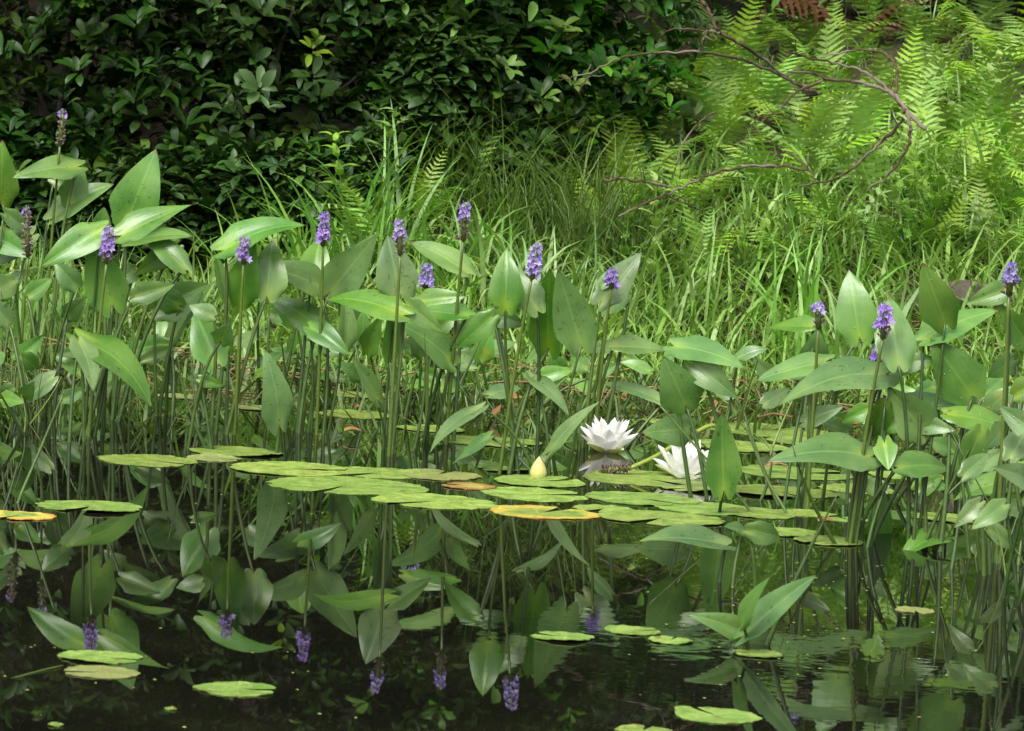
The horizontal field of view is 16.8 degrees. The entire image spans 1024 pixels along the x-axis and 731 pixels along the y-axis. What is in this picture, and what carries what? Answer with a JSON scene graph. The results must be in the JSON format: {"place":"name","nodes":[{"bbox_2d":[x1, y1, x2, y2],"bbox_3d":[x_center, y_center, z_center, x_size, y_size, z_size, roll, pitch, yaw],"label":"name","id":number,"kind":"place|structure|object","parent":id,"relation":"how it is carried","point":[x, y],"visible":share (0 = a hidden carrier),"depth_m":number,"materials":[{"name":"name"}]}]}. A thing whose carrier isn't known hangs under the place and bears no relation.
{"place":"outdoors","nodes":[
{"label":"outdoors","id":0,"kind":"place"},
{"bbox_2d":[0,352,1023,730],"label":"water","id":1,"kind":"structure","parent":0,"point":[358,612],"depth_m":4.01,"materials":[{"name":"liquid"}]},
{"bbox_2d":[0,351,38,425],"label":"pickerelweed","id":2,"kind":"object","parent":1,"relation":"in","point":[28,361],"visible":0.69,"depth_m":5.48,"materials":[{"name":"green plant"}]},
{"bbox_2d":[0,205,54,396],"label":"pickerelweed","id":3,"kind":"object","parent":1,"relation":"in","point":[19,240],"visible":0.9,"depth_m":5.76,"materials":[{"name":"green plant"}]},
{"bbox_2d":[0,302,89,423],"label":"pickerelweed","id":4,"kind":"object","parent":1,"relation":"in","point":[49,380],"visible":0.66,"depth_m":5.52,"materials":[{"name":"green plant"}]},
{"bbox_2d":[0,109,113,362],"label":"pickerelweed","id":5,"kind":"object","parent":1,"relation":"in","point":[77,192],"visible":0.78,"depth_m":6.47,"materials":[{"name":"green plant"}]},
{"bbox_2d":[0,263,138,415],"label":"pickerelweed","id":6,"kind":"object","parent":1,"relation":"in","point":[69,278],"visible":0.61,"depth_m":5.62,"materials":[{"name":"green plant"}]},
{"bbox_2d":[0,205,190,437],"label":"pickerelweed","id":7,"kind":"object","parent":1,"relation":"in","point":[106,286],"visible":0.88,"depth_m":5.34,"materials":[{"name":"green plant"}]},
{"bbox_2d":[65,328,150,441],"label":"pickerelweed","id":8,"kind":"object","parent":1,"relation":"in","point":[91,352],"visible":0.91,"depth_m":5.27,"materials":[{"name":"green plant"}]},
{"bbox_2d":[92,149,192,421],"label":"pickerelweed","id":9,"kind":"object","parent":1,"relation":"in","point":[137,187],"visible":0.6,"depth_m":5.57,"materials":[{"name":"green plant"}]},
{"bbox_2d":[131,280,218,415],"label":"pickerelweed","id":10,"kind":"object","parent":1,"relation":"in","point":[175,311],"visible":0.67,"depth_m":5.70,"materials":[{"name":"green plant"}]},
{"bbox_2d":[177,303,233,449],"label":"pickerelweed","id":11,"kind":"object","parent":1,"relation":"in","point":[211,342],"visible":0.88,"depth_m":5.28,"materials":[{"name":"green plant"}]},
{"bbox_2d":[190,217,306,434],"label":"pickerelweed","id":12,"kind":"object","parent":1,"relation":"in","point":[248,280],"visible":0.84,"depth_m":5.47,"materials":[{"name":"green plant"}]},
{"bbox_2d":[261,349,292,452],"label":"pickerelweed","id":13,"kind":"object","parent":1,"relation":"in","point":[277,403],"visible":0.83,"depth_m":5.25,"materials":[{"name":"green plant"}]},
{"bbox_2d":[229,461,347,476],"bbox_3d":[-0.329,0.151,5.094,0.173,0.003,0.161,3,5,0],"label":"lily pad","id":14,"kind":"object","parent":1,"relation":"on","point":[280,467],"visible":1,"depth_m":5.09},
{"bbox_2d":[272,211,376,434],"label":"pickerelweed","id":15,"kind":"object","parent":1,"relation":"in","point":[314,271],"visible":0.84,"depth_m":5.55,"materials":[{"name":"green plant"}]},
{"bbox_2d":[269,286,382,410],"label":"pickerelweed","id":16,"kind":"object","parent":1,"relation":"in","point":[369,338],"visible":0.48,"depth_m":5.95,"materials":[{"name":"green plant"}]},
{"bbox_2d":[267,476,428,494],"bbox_3d":[-0.236,0.171,4.944,0.236,0.002,0.196,3,5,0],"label":"lily pad","id":17,"kind":"object","parent":1,"relation":"on","point":[357,486],"visible":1,"depth_m":4.94,"materials":[{"name":"plant"}]},
{"bbox_2d":[326,218,442,456],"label":"pickerelweed","id":18,"kind":"object","parent":1,"relation":"in","point":[397,276],"visible":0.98,"depth_m":5.33,"materials":[{"name":"green plant"}]},
{"bbox_2d":[371,493,497,509],"bbox_3d":[-0.108,0.189,4.820,0.178,0.002,0.151,3,5,0],"label":"lily pad","id":19,"kind":"object","parent":1,"relation":"on","point":[438,501],"visible":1,"depth_m":4.82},
{"bbox_2d":[403,263,480,422],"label":"pickerelweed","id":20,"kind":"object","parent":1,"relation":"in","point":[426,281],"visible":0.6,"depth_m":5.81,"materials":[{"name":"green plant"}]},
{"bbox_2d":[405,202,484,443],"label":"pickerelweed","id":21,"kind":"object","parent":1,"relation":"in","point":[442,353],"visible":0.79,"depth_m":5.51,"materials":[{"name":"green plant"}]},
{"bbox_2d":[1,307,1001,456],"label":"shallows grass","id":22,"kind":"structure","parent":1,"relation":"in","point":[475,395],"depth_m":6.07,"materials":[{"name":"plant"}]},
{"bbox_2d":[0,265,1015,430],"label":"dead straw","id":23,"kind":"object","parent":1,"relation":"on","point":[524,366],"visible":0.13,"depth_m":6.35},
{"bbox_2d":[429,356,598,476],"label":"pickerelweed","id":24,"kind":"object","parent":1,"relation":"in","point":[548,387],"visible":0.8,"depth_m":5.15,"materials":[{"name":"green plant"}]},
{"bbox_2d":[456,242,597,473],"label":"pickerelweed","id":25,"kind":"object","parent":1,"relation":"in","point":[558,311],"visible":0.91,"depth_m":5.16,"materials":[{"name":"green plant"}]},
{"bbox_2d":[453,334,615,415],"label":"pickerelweed","id":26,"kind":"object","parent":1,"relation":"in","point":[485,353],"visible":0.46,"depth_m":5.97,"materials":[{"name":"green plant"}]},
{"bbox_2d":[480,486,588,501],"bbox_3d":[0.033,0.184,4.954,0.158,0.002,0.153,3,5,0],"label":"lily pad","id":27,"kind":"object","parent":1,"relation":"on","point":[523,493],"visible":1,"depth_m":4.95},
{"bbox_2d":[489,505,600,518],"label":"lily pad","id":28,"kind":"object","parent":1,"relation":"on","point":[532,511],"visible":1,"depth_m":4.76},
{"bbox_2d":[580,415,638,453],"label":"white water lily","id":29,"kind":"object","parent":1,"relation":"on","point":[613,437],"visible":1,"depth_m":5.51,"materials":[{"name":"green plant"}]},
{"bbox_2d":[566,353,673,408],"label":"pickerelweed","id":30,"kind":"object","parent":1,"relation":"in","point":[633,362],"visible":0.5,"depth_m":6.21,"materials":[{"name":"green plant"}]},
{"bbox_2d":[577,252,664,450],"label":"pickerelweed","id":31,"kind":"object","parent":1,"relation":"in","point":[612,291],"visible":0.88,"depth_m":5.58,"materials":[{"name":"green plant"}]},
{"bbox_2d":[585,491,702,505],"bbox_3d":[0.189,0.191,4.967,0.170,0.002,0.143,3,5,0],"label":"lily pad","id":32,"kind":"object","parent":1,"relation":"on","point":[629,498],"visible":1,"depth_m":4.97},
{"bbox_2d":[583,469,707,486],"bbox_3d":[0.207,0.169,5.205,0.200,0.004,0.176,3,5,0],"label":"lily pad","id":33,"kind":"object","parent":1,"relation":"on","point":[639,477],"visible":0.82,"depth_m":5.20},
{"bbox_2d":[598,510,725,525],"bbox_3d":[0.207,0.210,4.769,0.178,0.003,0.142,3,5,0],"label":"lily pad","id":34,"kind":"object","parent":1,"relation":"on","point":[667,518],"visible":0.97,"depth_m":4.77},
{"bbox_2d":[653,441,708,479],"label":"white water lily","id":35,"kind":"object","parent":1,"relation":"on","point":[673,465],"visible":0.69,"depth_m":5.23,"materials":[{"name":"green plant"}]},
{"bbox_2d":[640,524,736,581],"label":"pickerelweed","id":36,"kind":"object","parent":1,"relation":"in","point":[698,535],"visible":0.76,"depth_m":4.21,"materials":[{"name":"green plant"}]},
{"bbox_2d":[642,335,772,500],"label":"pickerelweed","id":37,"kind":"object","parent":1,"relation":"in","point":[681,390],"visible":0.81,"depth_m":5.00,"materials":[{"name":"green plant"}]},
{"bbox_2d":[674,706,762,723],"bbox_3d":[0.201,0.339,3.370,0.086,0.004,0.080,3,5,0],"label":"lily pad","id":38,"kind":"object","parent":1,"relation":"on","point":[727,716],"visible":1,"depth_m":3.37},
{"bbox_2d":[704,412,741,511],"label":"pickerelweed","id":39,"kind":"object","parent":1,"relation":"in","point":[723,471],"visible":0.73,"depth_m":4.82,"materials":[{"name":"green plant"}]},
{"bbox_2d":[724,520,779,587],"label":"pickerelweed","id":40,"kind":"object","parent":1,"relation":"in","point":[759,532],"visible":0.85,"depth_m":4.19,"materials":[{"name":"green plant"}]},
{"bbox_2d":[715,354,789,429],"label":"pickerelweed","id":41,"kind":"object","parent":1,"relation":"in","point":[774,398],"visible":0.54,"depth_m":5.94,"materials":[{"name":"green plant"}]},
{"bbox_2d":[687,490,839,649],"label":"pickerelweed","id":42,"kind":"object","parent":1,"relation":"in","point":[755,616],"visible":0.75,"depth_m":3.73,"materials":[{"name":"green plant"}]},
{"bbox_2d":[742,270,877,509],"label":"pickerelweed","id":43,"kind":"object","parent":1,"relation":"in","point":[856,316],"visible":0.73,"depth_m":4.97,"materials":[{"name":"green plant"}]},
{"bbox_2d":[821,346,882,503],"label":"pickerelweed","id":44,"kind":"object","parent":1,"relation":"in","point":[857,412],"visible":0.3,"depth_m":5.02,"materials":[{"name":"green plant"}]},
{"bbox_2d":[768,296,955,547],"bbox_3d":[0.481,0.126,4.605,0.148,0.435,0.270,8,7,42],"label":"pickerelweed","id":45,"kind":"object","parent":1,"relation":"in","point":[896,349],"visible":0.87,"depth_m":4.59,"materials":[{"name":"green plant"}]},
{"bbox_2d":[865,437,999,503],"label":"pickerelweed","id":46,"kind":"object","parent":1,"relation":"in","point":[939,445],"visible":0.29,"depth_m":5.09,"materials":[{"name":"green plant"}]},
{"bbox_2d":[903,262,1000,557],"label":"pickerelweed","id":47,"kind":"object","parent":1,"relation":"in","point":[960,378],"visible":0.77,"depth_m":4.61,"materials":[{"name":"green plant"}]},
{"bbox_2d":[950,453,1009,575],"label":"pickerelweed","id":48,"kind":"object","parent":1,"relation":"in","point":[972,467],"visible":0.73,"depth_m":4.42,"materials":[{"name":"green plant"}]},
{"bbox_2d":[953,261,1023,564],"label":"pickerelweed","id":49,"kind":"object","parent":1,"relation":"in","point":[996,483],"visible":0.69,"depth_m":4.51,"materials":[{"name":"green plant"}]},
{"bbox_2d":[970,406,1023,605],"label":"pickerelweed","id":50,"kind":"object","parent":1,"relation":"in","point":[994,510],"visible":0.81,"depth_m":4.20,"materials":[{"name":"green plant"}]},
{"bbox_2d":[0,0,1023,415],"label":"ground","id":51,"kind":"structure","parent":0,"point":[732,6],"depth_m":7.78,"materials":[{"name":"plant"}]},
{"bbox_2d":[0,106,112,252],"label":"laurel shrub","id":52,"kind":"object","parent":51,"relation":"on","point":[23,157],"visible":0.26,"depth_m":7.06,"materials":[{"name":"green plant"}]},
{"bbox_2d":[0,0,119,151],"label":"laurel shrub","id":53,"kind":"object","parent":51,"relation":"on","point":[41,74],"visible":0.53,"depth_m":7.27,"materials":[{"name":"green plant"}]},
{"bbox_2d":[2,202,160,362],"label":"grass clump","id":54,"kind":"object","parent":51,"relation":"on","point":[69,325],"visible":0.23,"depth_m":6.50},
{"bbox_2d":[0,134,234,281],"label":"laurel shrub","id":55,"kind":"object","parent":51,"relation":"on","point":[178,186],"visible":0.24,"depth_m":7.00,"materials":[{"name":"green plant"}]},
{"bbox_2d":[0,0,300,175],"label":"laurel shrub","id":56,"kind":"object","parent":51,"relation":"on","point":[96,27],"visible":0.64,"depth_m":7.10,"materials":[{"name":"green plant"}]},
{"bbox_2d":[4,0,420,197],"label":"laurel shrub","id":57,"kind":"object","parent":51,"relation":"on","point":[232,97],"visible":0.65,"depth_m":7.12,"materials":[{"name":"green plant"}]},
{"bbox_2d":[0,0,438,109],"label":"laurel shrub","id":58,"kind":"object","parent":51,"relation":"on","point":[148,97],"visible":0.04,"depth_m":7.88,"materials":[{"name":"green plant"}]},
{"bbox_2d":[190,116,407,307],"bbox_3d":[-0.396,-0.295,6.893,0.577,0.430,0.458,-1,7,-40],"label":"grass clump","id":59,"kind":"object","parent":51,"relation":"on","point":[314,222],"visible":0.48,"depth_m":6.89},
{"bbox_2d":[178,129,427,259],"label":"laurel shrub","id":60,"kind":"object","parent":51,"relation":"on","point":[286,158],"visible":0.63,"depth_m":6.97,"materials":[{"name":"green plant"}]},
{"bbox_2d":[231,123,480,293],"bbox_3d":[-0.268,-0.305,6.883,0.490,0.386,0.468,1,6,-23],"label":"grass clump","id":61,"kind":"object","parent":51,"relation":"on","point":[349,237],"visible":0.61,"depth_m":6.80,"materials":[{"name":"plant"}]},
{"bbox_2d":[317,103,422,228],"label":"leafy weed","id":62,"kind":"object","parent":51,"relation":"on","point":[338,166],"visible":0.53,"depth_m":6.99,"materials":[{"name":"green plant"}]},
{"bbox_2d":[362,96,470,247],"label":"grass clump","id":63,"kind":"object","parent":51,"relation":"on","point":[399,196],"visible":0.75,"depth_m":6.93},
{"bbox_2d":[222,0,617,173],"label":"laurel shrub","id":64,"kind":"object","parent":51,"relation":"on","point":[498,10],"visible":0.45,"depth_m":7.14,"materials":[{"name":"green plant"}]},
{"bbox_2d":[305,66,586,223],"bbox_3d":[-0.135,-0.445,7.067,0.633,0.342,0.624,3,5,0],"label":"sedge tussock","id":65,"kind":"object","parent":51,"relation":"on","point":[457,174],"visible":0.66,"depth_m":7.05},
{"bbox_2d":[330,183,564,295],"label":"grass clump","id":66,"kind":"object","parent":51,"relation":"on","point":[424,234],"visible":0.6,"depth_m":6.81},
{"bbox_2d":[349,0,570,200],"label":"laurel shrub","id":67,"kind":"object","parent":51,"relation":"on","point":[467,87],"visible":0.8,"depth_m":7.07,"materials":[{"name":"green plant"}]},
{"bbox_2d":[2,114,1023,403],"bbox_3d":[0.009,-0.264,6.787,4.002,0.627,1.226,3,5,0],"label":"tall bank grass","id":68,"kind":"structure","parent":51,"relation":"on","point":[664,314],"depth_m":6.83,"materials":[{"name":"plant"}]},
{"bbox_2d":[412,202,675,355],"bbox_3d":[0.074,-0.167,6.751,0.448,0.315,0.482,-1,7,-36],"label":"grass clump","id":69,"kind":"object","parent":51,"relation":"on","point":[482,266],"visible":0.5,"depth_m":6.74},
{"bbox_2d":[354,59,742,289],"bbox_3d":[0.052,-0.398,7.030,0.862,0.488,0.858,3,5,0],"label":"sedge tussock","id":70,"kind":"object","parent":51,"relation":"on","point":[515,204],"visible":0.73,"depth_m":6.99,"materials":[{"name":"plant"}]},
{"bbox_2d":[372,0,731,170],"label":"laurel shrub","id":71,"kind":"object","parent":51,"relation":"on","point":[594,13],"visible":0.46,"depth_m":7.42,"materials":[{"name":"green plant"}]},
{"bbox_2d":[320,0,786,100],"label":"laurel shrub","id":72,"kind":"object","parent":51,"relation":"on","point":[685,8],"visible":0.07,"depth_m":8.03,"materials":[{"name":"green plant"}]},
{"bbox_2d":[439,95,746,281],"bbox_3d":[0.156,-0.340,6.985,0.728,0.462,0.668,3,5,0],"label":"sedge tussock","id":73,"kind":"object","parent":51,"relation":"on","point":[603,241],"visible":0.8,"depth_m":6.98,"materials":[{"name":"plant"}]},
{"bbox_2d":[566,107,719,197],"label":"fern","id":74,"kind":"object","parent":51,"relation":"on","point":[626,153],"visible":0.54,"depth_m":7.33,"materials":[{"name":"green plant"}]},
{"bbox_2d":[603,164,691,288],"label":"leafy weed","id":75,"kind":"object","parent":51,"relation":"on","point":[656,222],"visible":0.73,"depth_m":6.90,"materials":[{"name":"green plant"}]},
{"bbox_2d":[593,69,729,156],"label":"fern","id":76,"kind":"object","parent":51,"relation":"on","point":[679,123],"visible":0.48,"depth_m":7.64,"materials":[{"name":"green plant"}]},
{"bbox_2d":[592,221,758,335],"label":"grass clump","id":77,"kind":"object","parent":51,"relation":"on","point":[639,294],"visible":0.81,"depth_m":6.75,"materials":[{"name":"plant"}]},
{"bbox_2d":[558,0,819,165],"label":"dead branch","id":78,"kind":"object","parent":51,"relation":"on","point":[774,70],"visible":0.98,"depth_m":6.73,"materials":[{"name":"wood"}]},
{"bbox_2d":[633,130,760,214],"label":"fern","id":79,"kind":"object","parent":51,"relation":"on","point":[702,186],"visible":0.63,"depth_m":7.28,"materials":[{"name":"green plant"}]},
{"bbox_2d":[661,184,754,271],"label":"fern","id":80,"kind":"object","parent":51,"relation":"on","point":[698,251],"visible":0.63,"depth_m":7.05,"materials":[{"name":"green plant"}]},
{"bbox_2d":[662,54,788,152],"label":"fern","id":81,"kind":"object","parent":51,"relation":"on","point":[720,124],"visible":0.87,"depth_m":7.55,"materials":[{"name":"green plant"}]},
{"bbox_2d":[671,0,802,66],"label":"fern","id":82,"kind":"object","parent":51,"relation":"on","point":[753,31],"visible":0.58,"depth_m":8.46,"materials":[{"name":"green plant"}]},
{"bbox_2d":[674,39,837,120],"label":"fern","id":83,"kind":"object","parent":51,"relation":"on","point":[769,95],"visible":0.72,"depth_m":7.85,"materials":[{"name":"green plant"}]},
{"bbox_2d":[705,96,818,202],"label":"fern","id":84,"kind":"object","parent":51,"relation":"on","point":[749,170],"visible":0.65,"depth_m":7.29,"materials":[{"name":"green plant"}]},
{"bbox_2d":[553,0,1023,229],"bbox_3d":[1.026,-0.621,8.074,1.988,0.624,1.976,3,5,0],"label":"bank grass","id":85,"kind":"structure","parent":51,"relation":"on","point":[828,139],"depth_m":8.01,"materials":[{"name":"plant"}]},
{"bbox_2d":[719,48,891,157],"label":"fern","id":86,"kind":"object","parent":51,"relation":"on","point":[816,112],"visible":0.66,"depth_m":7.45,"materials":[{"name":"green plant"}]},
{"bbox_2d":[716,204,915,385],"bbox_3d":[0.582,-0.134,6.676,0.410,0.358,0.400,7,6,35],"label":"grass clump","id":87,"kind":"object","parent":51,"relation":"on","point":[804,305],"visible":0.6,"depth_m":6.67,"materials":[{"name":"plant"}]},
{"bbox_2d":[754,0,901,95],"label":"fern","id":88,"kind":"object","parent":51,"relation":"on","point":[824,71],"visible":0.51,"depth_m":8.17,"materials":[{"name":"green plant"}]},
{"bbox_2d":[771,0,894,67],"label":"fern","id":89,"kind":"object","parent":51,"relation":"on","point":[853,34],"visible":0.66,"depth_m":8.53,"materials":[{"name":"green plant"}]},
{"bbox_2d":[756,158,912,285],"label":"leafy weed","id":90,"kind":"object","parent":51,"relation":"on","point":[786,188],"visible":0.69,"depth_m":6.98,"materials":[{"name":"green plant"}]},
{"bbox_2d":[769,78,908,185],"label":"fern","id":91,"kind":"object","parent":51,"relation":"on","point":[798,136],"visible":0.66,"depth_m":7.31,"materials":[{"name":"green plant"}]},
{"bbox_2d":[754,34,926,191],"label":"dead branch","id":92,"kind":"object","parent":51,"relation":"on","point":[909,115],"visible":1,"depth_m":6.75,"materials":[{"name":"wood"}]},
{"bbox_2d":[783,37,935,139],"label":"fern","id":93,"kind":"object","parent":51,"relation":"on","point":[867,79],"visible":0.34,"depth_m":7.63,"materials":[{"name":"green plant"}]},
{"bbox_2d":[752,0,967,49],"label":"dead fern","id":94,"kind":"object","parent":51,"relation":"on","point":[822,12],"visible":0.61,"depth_m":8.58,"materials":[{"name":"brown plant"}]},
{"bbox_2d":[789,118,983,197],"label":"fern","id":95,"kind":"object","parent":51,"relation":"on","point":[870,165],"visible":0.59,"depth_m":7.21,"materials":[{"name":"green plant"}]},
{"bbox_2d":[823,55,959,152],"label":"fern","id":96,"kind":"object","parent":51,"relation":"on","point":[860,119],"visible":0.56,"depth_m":7.46,"materials":[{"name":"green plant"}]},
{"bbox_2d":[823,61,999,167],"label":"fern","id":97,"kind":"object","parent":51,"relation":"on","point":[927,121],"visible":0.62,"depth_m":7.44,"materials":[{"name":"green plant"}]},
{"bbox_2d":[853,24,985,114],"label":"fern","id":98,"kind":"object","parent":51,"relation":"on","point":[906,81],"visible":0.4,"depth_m":7.97,"materials":[{"name":"green plant"}]},
{"bbox_2d":[880,0,976,47],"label":"fern","id":99,"kind":"object","parent":51,"relation":"on","point":[935,26],"visible":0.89,"depth_m":8.52,"materials":[{"name":"green plant"}]},
{"bbox_2d":[851,125,1009,260],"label":"leafy weed","id":100,"kind":"object","parent":51,"relation":"on","point":[935,200],"visible":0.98,"depth_m":6.92,"materials":[{"name":"green plant"}]},
{"bbox_2d":[884,105,1018,234],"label":"leafy weed","id":101,"kind":"object","parent":51,"relation":"on","point":[913,154],"visible":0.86,"depth_m":7.04,"materials":[{"name":"green plant"}]},
{"bbox_2d":[884,66,1021,159],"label":"fern","id":102,"kind":"object","parent":51,"relation":"on","point":[957,125],"visible":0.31,"depth_m":7.54,"materials":[{"name":"green plant"}]},
{"bbox_2d":[900,41,1012,140],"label":"leafy weed","id":103,"kind":"object","parent":51,"relation":"on","point":[948,87],"visible":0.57,"depth_m":7.62,"materials":[{"name":"green plant"}]},
{"bbox_2d":[909,213,1023,348],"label":"grass clump","id":104,"kind":"object","parent":51,"relation":"on","point":[1020,292],"visible":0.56,"depth_m":6.70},
{"bbox_2d":[919,102,1023,183],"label":"fern","id":105,"kind":"object","parent":51,"relation":"on","point":[973,148],"visible":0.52,"depth_m":7.25,"materials":[{"name":"green plant"}]},
{"bbox_2d":[927,0,1023,35],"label":"fern","id":106,"kind":"object","parent":51,"relation":"on","point":[985,9],"visible":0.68,"depth_m":8.82,"materials":[{"name":"green plant"}]},
{"bbox_2d":[953,34,1023,124],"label":"fern","id":107,"kind":"object","parent":51,"relation":"on","point":[1020,100],"visible":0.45,"depth_m":7.81,"materials":[{"name":"green plant"}]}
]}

